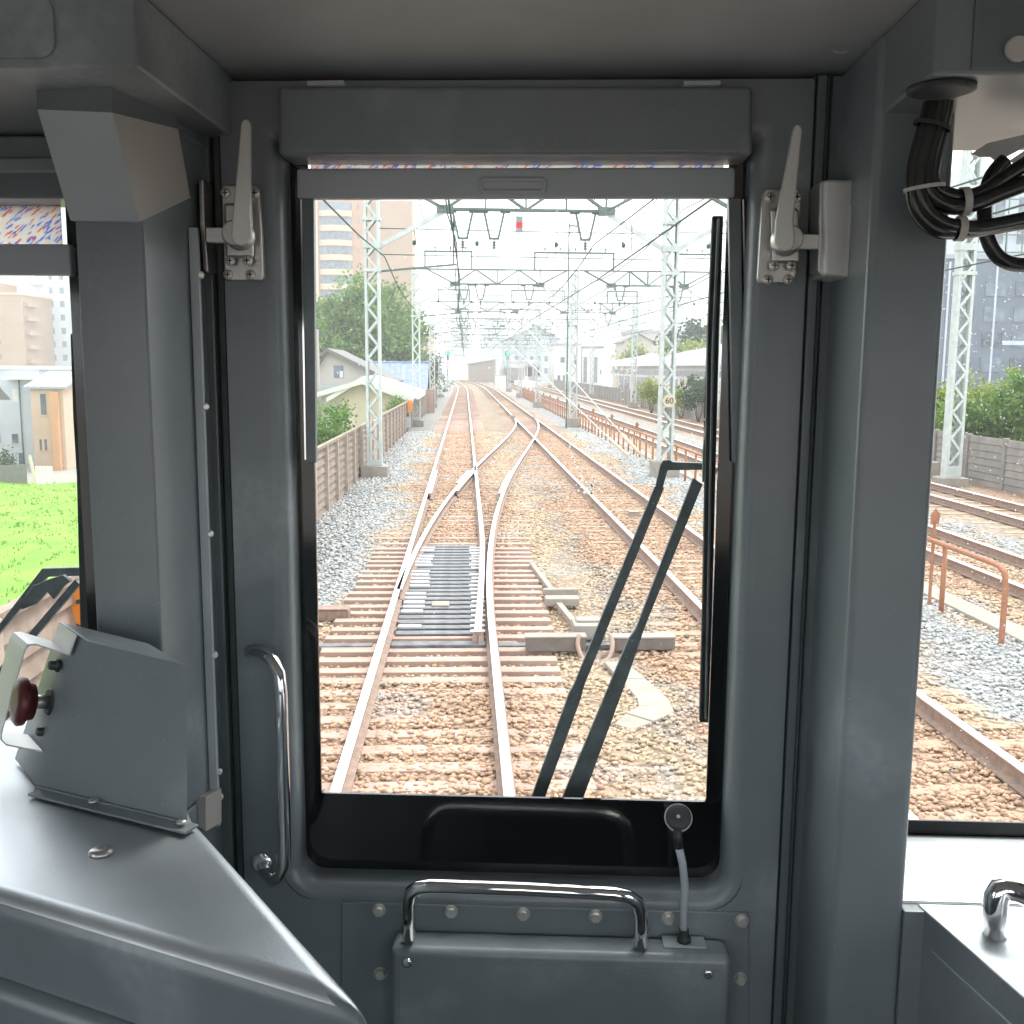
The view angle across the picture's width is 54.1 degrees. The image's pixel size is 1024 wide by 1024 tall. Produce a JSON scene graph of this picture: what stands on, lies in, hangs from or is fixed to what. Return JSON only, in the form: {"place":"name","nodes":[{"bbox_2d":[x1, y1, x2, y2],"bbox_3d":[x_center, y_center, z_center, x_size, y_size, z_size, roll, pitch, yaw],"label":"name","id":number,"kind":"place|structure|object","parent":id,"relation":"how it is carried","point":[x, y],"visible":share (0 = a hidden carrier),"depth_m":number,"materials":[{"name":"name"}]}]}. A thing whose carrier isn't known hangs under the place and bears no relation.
{"place":"outdoors","nodes":[
{"label":"outdoors","id":0,"kind":"place"},
{"bbox_2d":[0,283,54,365],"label":"brown tower","id":1,"kind":"structure","parent":0,"point":[26,331],"depth_m":203.98,"materials":[{"name":"beige concrete"}]},
{"bbox_2d":[0,482,78,605],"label":"grass","id":2,"kind":"structure","parent":0,"point":[30,567],"depth_m":42.55,"materials":[{"name":"green plant"}]},
{"bbox_2d":[35,466,52,483],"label":"white fence panel","id":3,"kind":"object","parent":2,"relation":"on","point":[45,475],"visible":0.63,"depth_m":61.03,"materials":[{"name":"paint"}]},
{"bbox_2d":[23,371,75,470],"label":"peach house","id":4,"kind":"structure","parent":0,"point":[52,417],"depth_m":70.45,"materials":[{"name":"beige paint"}]},
{"bbox_2d":[28,207,71,365],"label":"pale tower","id":5,"kind":"structure","parent":0,"point":[56,289],"depth_m":216.57,"materials":[{"name":"white concrete"}]},
{"bbox_2d":[316,200,415,321],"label":"apartment tower","id":6,"kind":"structure","parent":0,"point":[339,244],"depth_m":204.26,"materials":[{"name":"beige concrete"}]},
{"bbox_2d":[320,231,348,239],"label":"window","id":7,"kind":"structure","parent":6,"relation":"in","point":[324,235],"depth_m":203.59,"materials":[{"name":"white glass"}]},
{"bbox_2d":[320,246,348,254],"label":"window","id":8,"kind":"structure","parent":6,"relation":"in","point":[344,250],"depth_m":204.04,"materials":[{"name":"white glass"}]},
{"bbox_2d":[321,260,348,268],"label":"window","id":9,"kind":"structure","parent":6,"relation":"in","point":[324,264],"depth_m":204.44,"materials":[{"name":"white glass"}]},
{"bbox_2d":[11,373,977,482],"bbox_3d":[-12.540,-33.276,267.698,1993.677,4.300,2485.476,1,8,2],"label":"ground","id":10,"kind":"structure","parent":0,"point":[65,476],"depth_m":69.78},
{"bbox_2d":[0,465,26,483],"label":"garden fence","id":11,"kind":"object","parent":10,"relation":"on","point":[13,473],"visible":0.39,"depth_m":60.95,"materials":[{"name":"concrete"}]},
{"bbox_2d":[0,366,71,463],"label":"white house","id":12,"kind":"structure","parent":10,"relation":"on","point":[16,430],"depth_m":74.13,"materials":[{"name":"white paint"}]},
{"bbox_2d":[0,385,437,719],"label":"panel fence","id":13,"kind":"object","parent":10,"relation":"on","point":[342,458],"visible":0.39,"depth_m":20.55,"materials":[{"name":"concrete"}]},
{"bbox_2d":[71,588,79,626],"bbox_3d":[-3.213,0.807,7.598,0.500,0.500,0.027,0,8,-3],"label":"orange board","id":14,"kind":"object","parent":13,"relation":"attached to","point":[75,606],"visible":0.18,"depth_m":7.58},
{"bbox_2d":[317,329,325,441],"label":"utility pole","id":15,"kind":"object","parent":10,"relation":"on","point":[318,376],"visible":0.22,"depth_m":53.00,"materials":[{"name":"concrete"}]},
{"bbox_2d":[317,398,357,445],"bbox_3d":[-6.211,-1.655,33.842,3.412,5.064,2.712,0,8,-3],"label":"bush","id":16,"kind":"object","parent":10,"relation":"on","point":[336,418],"visible":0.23,"depth_m":33.39,"materials":[{"name":"green plant"}]},
{"bbox_2d":[316,293,383,360],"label":"broadleaf tree","id":17,"kind":"object","parent":10,"relation":"on","point":[338,338],"visible":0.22,"depth_m":89.02,"materials":[{"name":"green plant"}]},
{"bbox_2d":[319,348,402,442],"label":"gabled house","id":18,"kind":"structure","parent":10,"relation":"on","point":[346,366],"depth_m":61.01,"materials":[{"name":"grey"}]},
{"bbox_2d":[317,375,425,431],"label":"beige house","id":19,"kind":"structure","parent":10,"relation":"on","point":[354,392],"depth_m":47.43,"materials":[{"name":"paint"}]},
{"bbox_2d":[316,263,431,361],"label":"broadleaf tree","id":20,"kind":"object","parent":10,"relation":"on","point":[397,340],"visible":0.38,"depth_m":91.42,"materials":[{"name":"green plant"}]},
{"bbox_2d":[369,361,429,389],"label":"blue roof house","id":21,"kind":"structure","parent":10,"relation":"on","point":[402,370],"depth_m":76.72,"materials":[{"name":"metal"}]},
{"bbox_2d":[373,276,444,387],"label":"broadleaf tree","id":22,"kind":"object","parent":10,"relation":"on","point":[408,314],"visible":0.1,"depth_m":97.36,"materials":[{"name":"green plant"}]},
{"bbox_2d":[417,343,450,392],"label":"broadleaf tree","id":23,"kind":"object","parent":10,"relation":"on","point":[436,367],"visible":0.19,"depth_m":118.31,"materials":[{"name":"green plant"}]},
{"bbox_2d":[451,270,469,378],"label":"distant tower","id":24,"kind":"structure","parent":10,"relation":"on","point":[460,361],"depth_m":491.47,"materials":[{"name":"white glass"}]},
{"bbox_2d":[466,359,497,381],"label":"station building","id":25,"kind":"structure","parent":10,"relation":"on","point":[480,371],"depth_m":202.96,"materials":[{"name":"concrete"}]},
{"bbox_2d":[479,267,504,373],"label":"distant tower","id":26,"kind":"structure","parent":10,"relation":"on","point":[494,289],"depth_m":500.73,"materials":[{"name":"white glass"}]},
{"bbox_2d":[511,325,560,381],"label":"grey complex","id":27,"kind":"structure","parent":10,"relation":"on","point":[544,361],"depth_m":232.51,"materials":[{"name":"concrete"}]},
{"bbox_2d":[547,343,582,384],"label":"white block","id":28,"kind":"structure","parent":10,"relation":"on","point":[557,371],"depth_m":188.71,"materials":[{"name":"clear concrete"}]},
{"bbox_2d":[566,223,577,428],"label":"lamp post","id":29,"kind":"object","parent":10,"relation":"on","point":[568,316],"visible":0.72,"depth_m":48.29,"materials":[{"name":"grey metal"}]},
{"bbox_2d":[581,346,603,384],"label":"striped block","id":30,"kind":"structure","parent":10,"relation":"on","point":[585,362],"depth_m":193.87,"materials":[{"name":"concrete"}]},
{"bbox_2d":[598,274,654,374],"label":"distant tower","id":31,"kind":"structure","parent":10,"relation":"on","point":[644,295],"depth_m":514.04,"materials":[{"name":"white glass"}]},
{"bbox_2d":[604,337,652,372],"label":"broadleaf tree","id":32,"kind":"object","parent":10,"relation":"on","point":[640,352],"visible":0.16,"depth_m":123.57,"materials":[{"name":"green plant"}]},
{"bbox_2d":[636,376,669,412],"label":"bush","id":33,"kind":"object","parent":10,"relation":"on","point":[649,389],"visible":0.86,"depth_m":65.84,"materials":[{"name":"green plant"}]},
{"bbox_2d":[607,345,721,401],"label":"long shed","id":34,"kind":"structure","parent":10,"relation":"on","point":[690,362],"depth_m":90.60,"materials":[{"name":"white paint"}]},
{"bbox_2d":[659,274,695,346],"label":"distant tower","id":35,"kind":"structure","parent":10,"relation":"on","point":[684,311],"depth_m":534.63,"materials":[{"name":"concrete"}]},
{"bbox_2d":[652,314,722,352],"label":"broadleaf tree","id":36,"kind":"object","parent":10,"relation":"on","point":[697,331],"visible":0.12,"depth_m":110.02,"materials":[{"name":"green plant"}]},
{"bbox_2d":[653,334,721,355],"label":"broadleaf tree","id":37,"kind":"object","parent":10,"relation":"on","point":[690,347],"visible":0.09,"depth_m":98.98,"materials":[{"name":"green plant"}]},
{"bbox_2d":[676,374,719,421],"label":"bush","id":38,"kind":"object","parent":10,"relation":"on","point":[690,401],"visible":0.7,"depth_m":55.83,"materials":[{"name":"green plant"}]},
{"bbox_2d":[520,387,1008,644],"bbox_3d":[3.090,-5.870,57.673,0.250,1.350,95.098,0,8,-3],"label":"handrail","id":39,"kind":"object","parent":10,"relation":"on","point":[935,519],"visible":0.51,"depth_m":12.57,"materials":[{"name":"brown metal"}]},
{"bbox_2d":[554,379,1023,493],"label":"board fence","id":40,"kind":"object","parent":10,"relation":"on","point":[1004,465],"visible":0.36,"depth_m":26.19,"materials":[{"name":"wood"}]},
{"bbox_2d":[932,150,983,486],"bbox_3d":[11.261,-5.174,25.068,0.700,9.650,0.600,0,8,-3],"label":"lattice pole","id":41,"kind":"object","parent":10,"relation":"on","point":[949,476],"visible":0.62,"depth_m":25.17,"materials":[{"name":"metal"}]},
{"bbox_2d":[934,387,1016,440],"bbox_3d":[14.767,-2.702,32.809,3.388,2.854,3.059,0,8,-3],"label":"bush","id":42,"kind":"object","parent":10,"relation":"on","point":[976,419],"visible":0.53,"depth_m":32.19,"materials":[{"name":"green plant"}]},
{"bbox_2d":[955,361,1021,435],"bbox_3d":[16.287,-3.322,33.741,3.375,3.504,3.254,3,9,16],"label":"bush","id":43,"kind":"object","parent":10,"relation":"on","point":[982,390],"visible":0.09,"depth_m":33.25,"materials":[{"name":"green plant"}]},
{"bbox_2d":[979,368,1023,441],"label":"bush","id":44,"kind":"object","parent":10,"relation":"on","point":[1015,407],"visible":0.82,"depth_m":31.59,"materials":[{"name":"green plant"}]},
{"bbox_2d":[0,150,1023,372],"label":"sky","id":45,"kind":"structure","parent":0,"point":[511,244],"materials":[{"name":"white"}]},
{"bbox_2d":[286,881,741,909],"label":"wall front","id":46,"kind":"structure","parent":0,"point":[713,909],"depth_m":1.51,"materials":[{"name":"metal"}]},
{"bbox_2d":[0,136,65,206],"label":"window head trim","id":47,"kind":"structure","parent":46,"relation":"attached to","point":[28,176],"depth_m":1.32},
{"bbox_2d":[0,206,74,275],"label":"roller blind","id":48,"kind":"object","parent":47,"relation":"attached to","point":[31,242],"visible":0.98,"depth_m":1.38,"materials":[{"name":"fabric"}]},
{"bbox_2d":[0,334,87,671],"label":"windscreen wiper","id":49,"kind":"object","parent":46,"relation":"attached to","point":[39,588],"visible":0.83,"depth_m":1.55,"materials":[{"name":"black metal"}]},
{"bbox_2d":[65,207,97,630],"bbox_3d":[-0.912,-0.036,1.460,0.636,0.909,0.010,1,8,2],"label":"window frame","id":50,"kind":"structure","parent":46,"relation":"attached to","point":[82,431],"depth_m":1.43,"materials":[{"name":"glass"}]},
{"bbox_2d":[200,136,244,880],"bbox_3d":[-0.405,0.396,1.474,0.034,1.952,0.066,1,8,2],"label":"door jamb","id":51,"kind":"object","parent":46,"relation":"attached to","point":[232,822],"depth_m":1.39,"materials":[{"name":"metal"}]},
{"bbox_2d":[199,180,216,274],"bbox_3d":[-0.399,-0.373,1.322,0.010,0.117,0.050,1,8,2],"label":"latch keeper","id":52,"kind":"object","parent":51,"relation":"attached to","point":[207,204],"visible":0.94,"depth_m":1.31,"materials":[{"name":"metal"}]},
{"bbox_2d":[206,79,818,1023],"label":"gangway door","id":53,"kind":"structure","parent":46,"relation":"attached to","point":[452,909],"depth_m":1.39,"materials":[{"name":"grey metal"}]},
{"bbox_2d":[297,165,744,462],"bbox_3d":[0.017,-0.275,1.364,0.616,0.423,0.017,1,8,2],"label":"roller blind","id":54,"kind":"object","parent":53,"relation":"attached to","point":[444,182],"visible":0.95,"depth_m":1.34,"materials":[{"name":"metal"}]},
{"bbox_2d":[661,803,706,948],"bbox_3d":[0.243,0.508,1.412,0.062,0.205,0.042,1,8,2],"label":"gooseneck microphone","id":55,"kind":"object","parent":53,"relation":"on","point":[678,818],"visible":1,"depth_m":1.40,"materials":[{"name":"grey metal"}]},
{"bbox_2d":[531,216,722,797],"bbox_3d":[0.171,0.035,1.501,0.302,0.924,0.048,1,8,2],"label":"windscreen wiper","id":56,"kind":"object","parent":46,"relation":"attached to","point":[580,777],"visible":0.86,"depth_m":1.51,"materials":[{"name":"black metal"}]},
{"bbox_2d":[770,74,842,1023],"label":"seal","id":57,"kind":"object","parent":46,"relation":"attached to","point":[817,293],"depth_m":1.37,"materials":[{"name":"rubber"}]},
{"bbox_2d":[809,180,851,281],"bbox_3d":[0.403,-0.357,1.290,0.040,0.120,0.126,1,8,2],"label":"latch keeper","id":58,"kind":"object","parent":57,"relation":"attached to","point":[829,213],"visible":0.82,"depth_m":1.24,"materials":[{"name":"metal"}]},
{"bbox_2d":[907,819,1023,836],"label":"window frame","id":59,"kind":"structure","parent":46,"relation":"attached to","point":[966,828],"depth_m":1.46,"materials":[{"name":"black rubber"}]},
{"bbox_2d":[917,233,1023,798],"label":"glass specks","id":60,"kind":"object","parent":59,"relation":"attached to","point":[972,452],"visible":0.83,"depth_m":1.39,"materials":[{"name":"glass"}]},
{"bbox_2d":[147,0,919,80],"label":"ceiling","id":61,"kind":"structure","parent":0,"point":[310,40],"depth_m":1.15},
{"bbox_2d":[0,0,234,137],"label":"overhead box","id":62,"kind":"object","parent":61,"relation":"attached to","point":[146,51],"visible":0.81,"depth_m":1.04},
{"bbox_2d":[36,86,206,222],"bbox_3d":[-0.464,-0.416,1.237,0.121,0.132,0.292,1,8,2],"label":"cable hood","id":63,"kind":"object","parent":62,"relation":"hanging from","point":[116,155],"visible":0.93,"depth_m":1.15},
{"bbox_2d":[882,0,1023,149],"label":"overhead box","id":64,"kind":"object","parent":61,"relation":"attached to","point":[966,57],"visible":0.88,"depth_m":1.00,"materials":[{"name":"metal"}]},
{"bbox_2d":[903,99,1023,271],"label":"cable bundle","id":65,"kind":"object","parent":64,"relation":"hanging from","point":[931,197],"visible":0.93,"depth_m":1.08,"materials":[{"name":"black rubber"}]},
{"bbox_2d":[971,135,1023,162],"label":"metal bracket","id":66,"kind":"object","parent":65,"relation":"attached to","point":[994,150],"visible":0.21,"depth_m":1.15,"materials":[{"name":"metal"}]},
{"bbox_2d":[613,333,655,358],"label":"gabled house","id":67,"kind":"structure","parent":0,"point":[621,344],"depth_m":149.10,"materials":[{"name":"grey"}]},
{"bbox_2d":[620,330,671,352],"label":"flat block","id":68,"kind":"structure","parent":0,"point":[649,334],"depth_m":163.84,"materials":[{"name":"grey"}]},
{"bbox_2d":[317,379,1023,811],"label":"trackbed","id":69,"kind":"structure","parent":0,"point":[491,419],"depth_m":11.41,"materials":[{"name":"gravel"}]},
{"bbox_2d":[319,379,596,795],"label":"railway track","id":70,"kind":"structure","parent":69,"relation":"on","point":[492,658],"depth_m":9.53,"materials":[{"name":"metal"}]},
{"bbox_2d":[319,415,628,649],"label":"crossover track","id":71,"kind":"structure","parent":69,"relation":"on","point":[440,581],"depth_m":13.30,"materials":[{"name":"wood"}]},
{"bbox_2d":[451,341,527,381],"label":"catenary gantry","id":72,"kind":"object","parent":69,"relation":"on","point":[525,352],"visible":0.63,"depth_m":205.33,"materials":[{"name":"grey metal"}]},
{"bbox_2d":[445,200,463,355],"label":"overhead line","id":73,"kind":"object","parent":72,"relation":"hanging from","point":[454,240],"visible":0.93,"depth_m":22.94,"materials":[{"name":"metal"}]},
{"bbox_2d":[480,199,712,356],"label":"overhead line","id":74,"kind":"object","parent":72,"relation":"hanging from","point":[681,220],"visible":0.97,"depth_m":22.09,"materials":[{"name":"metal"}]},
{"bbox_2d":[502,176,1023,356],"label":"overhead line","id":75,"kind":"object","parent":72,"relation":"hanging from","point":[1010,208],"visible":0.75,"depth_m":35.66,"materials":[{"name":"metal"}]},
{"bbox_2d":[449,334,537,384],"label":"catenary gantry","id":76,"kind":"object","parent":69,"relation":"on","point":[450,383],"visible":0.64,"depth_m":175.69,"materials":[{"name":"grey metal"}]},
{"bbox_2d":[447,327,551,387],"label":"catenary gantry","id":77,"kind":"object","parent":69,"relation":"on","point":[548,385],"visible":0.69,"depth_m":148.05,"materials":[{"name":"grey metal"}]},
{"bbox_2d":[443,319,569,391],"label":"catenary gantry","id":78,"kind":"object","parent":69,"relation":"on","point":[510,388],"visible":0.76,"depth_m":123.37,"materials":[{"name":"grey metal"}]},
{"bbox_2d":[438,307,595,397],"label":"catenary gantry","id":79,"kind":"object","parent":69,"relation":"on","point":[520,395],"visible":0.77,"depth_m":98.66,"materials":[{"name":"grey metal"}]},
{"bbox_2d":[429,287,639,407],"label":"catenary gantry","id":80,"kind":"object","parent":69,"relation":"on","point":[539,404],"visible":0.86,"depth_m":73.91,"materials":[{"name":"grey metal"}]},
{"bbox_2d":[411,246,723,427],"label":"catenary gantry","id":81,"kind":"object","parent":69,"relation":"on","point":[419,422],"visible":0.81,"depth_m":49.60,"materials":[{"name":"grey metal"}]},
{"bbox_2d":[519,233,1023,356],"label":"overhead line","id":82,"kind":"object","parent":81,"relation":"hanging from","point":[722,302],"visible":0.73,"depth_m":49.85,"materials":[{"name":"metal"}]},
{"bbox_2d":[498,562,675,660],"bbox_3d":[0.826,1.115,12.236,2.941,0.313,4.671,3,9,20],"label":"point machine","id":83,"kind":"object","parent":69,"relation":"on","point":[583,629],"visible":0.88,"depth_m":10.41,"materials":[{"name":"metal"}]},
{"bbox_2d":[604,661,673,730],"bbox_3d":[1.089,1.643,9.058,0.577,0.056,1.896,0,8,-3],"label":"cable duct","id":84,"kind":"object","parent":69,"relation":"on","point":[642,713],"visible":0.77,"depth_m":8.71,"materials":[{"name":"concrete"}]},
{"bbox_2d":[360,199,946,478],"bbox_3d":[3.833,-5.229,26.735,15.720,8.935,0.620,0,8,-3],"label":"catenary gantry","id":85,"kind":"object","parent":69,"relation":"on","point":[371,468],"visible":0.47,"depth_m":26.41,"materials":[{"name":"metal"}]},
{"bbox_2d":[323,200,454,354],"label":"feeder wire","id":86,"kind":"object","parent":85,"relation":"hanging from","point":[332,208],"visible":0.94,"depth_m":23.36,"materials":[{"name":"metal"}]},
{"bbox_2d":[317,431,1023,821],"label":"ballast","id":87,"kind":"structure","parent":69,"relation":"on","point":[397,459],"depth_m":11.55,"materials":[{"name":"gravel"}]},
{"bbox_2d":[318,605,349,620],"bbox_3d":[-2.155,1.191,11.803,0.484,0.148,0.220,0,8,-3],"label":"track box","id":88,"kind":"object","parent":87,"relation":"on","point":[329,612],"visible":0.54,"depth_m":11.71,"materials":[{"name":"concrete"}]},
{"bbox_2d":[511,329,648,467],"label":"stay wires","id":89,"kind":"object","parent":87,"relation":"on","point":[624,452],"visible":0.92,"depth_m":32.55,"materials":[{"name":"metal"}]},
{"bbox_2d":[456,379,1023,821],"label":"railway track","id":90,"kind":"structure","parent":69,"relation":"on","point":[978,747],"depth_m":11.47,"materials":[{"name":"metal"}]},
{"bbox_2d":[506,382,1023,614],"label":"railway track","id":91,"kind":"structure","parent":69,"relation":"on","point":[993,580],"depth_m":15.81,"materials":[{"name":"metal"}]},
{"bbox_2d":[499,364,541,384],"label":"oncoming train","id":92,"kind":"object","parent":91,"relation":"on","point":[531,372],"visible":0.46,"depth_m":179.57,"materials":[{"name":"metal"}]},
{"bbox_2d":[526,396,1023,643],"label":"cable trough","id":93,"kind":"object","parent":69,"relation":"on","point":[972,611],"visible":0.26,"depth_m":12.26,"materials":[{"name":"concrete"}]},
{"bbox_2d":[533,386,1023,538],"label":"railway track","id":94,"kind":"structure","parent":69,"relation":"on","point":[978,510],"depth_m":22.34,"materials":[{"name":"metal"}]},
{"bbox_2d":[937,254,1023,399],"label":"dark hall","id":95,"kind":"structure","parent":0,"point":[985,315],"depth_m":62.38,"materials":[{"name":"concrete"}]},
{"bbox_2d":[979,357,1000,371],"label":"window","id":96,"kind":"structure","parent":95,"relation":"in","point":[984,361],"depth_m":62.73,"materials":[{"name":"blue glass"}]},
{"bbox_2d":[981,332,1002,346],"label":"window","id":97,"kind":"structure","parent":95,"relation":"in","point":[998,336],"depth_m":62.50,"materials":[{"name":"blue glass"}]},
{"bbox_2d":[983,307,1004,321],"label":"window","id":98,"kind":"structure","parent":95,"relation":"in","point":[988,311],"depth_m":62.29,"materials":[{"name":"blue glass"}]},
{"bbox_2d":[985,281,1006,295],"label":"window","id":99,"kind":"structure","parent":95,"relation":"in","point":[990,287],"depth_m":62.08,"materials":[{"name":"blue glass"}]},
{"bbox_2d":[946,170,1023,254],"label":"pale block","id":100,"kind":"structure","parent":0,"point":[1014,240],"depth_m":99.27,"materials":[{"name":"white concrete"}]},
{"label":"floor","id":101,"kind":"structure","parent":0,"visible":0},
{"bbox_2d":[76,124,223,855],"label":"conduit column","id":102,"kind":"structure","parent":101,"relation":"on","point":[142,289],"depth_m":1.25,"materials":[{"name":"grey metal"}]},
{"bbox_2d":[0,720,366,1023],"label":"driver console","id":103,"kind":"object","parent":101,"relation":"on","point":[105,919],"visible":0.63,"depth_m":0.96,"materials":[{"name":"grey paint"}]},
{"bbox_2d":[0,622,198,833],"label":"emergency brake box","id":104,"kind":"object","parent":103,"relation":"on","point":[103,715],"visible":1,"depth_m":1.17,"materials":[{"name":"metal"}]},
{"bbox_2d":[793,34,954,1023],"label":"pillar","id":105,"kind":"structure","parent":101,"relation":"on","point":[884,324],"depth_m":1.23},
{"bbox_2d":[895,835,1023,1023],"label":"assistant console","id":106,"kind":"object","parent":101,"relation":"on","point":[961,956],"visible":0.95,"depth_m":1.25,"materials":[{"name":"grey paint"}]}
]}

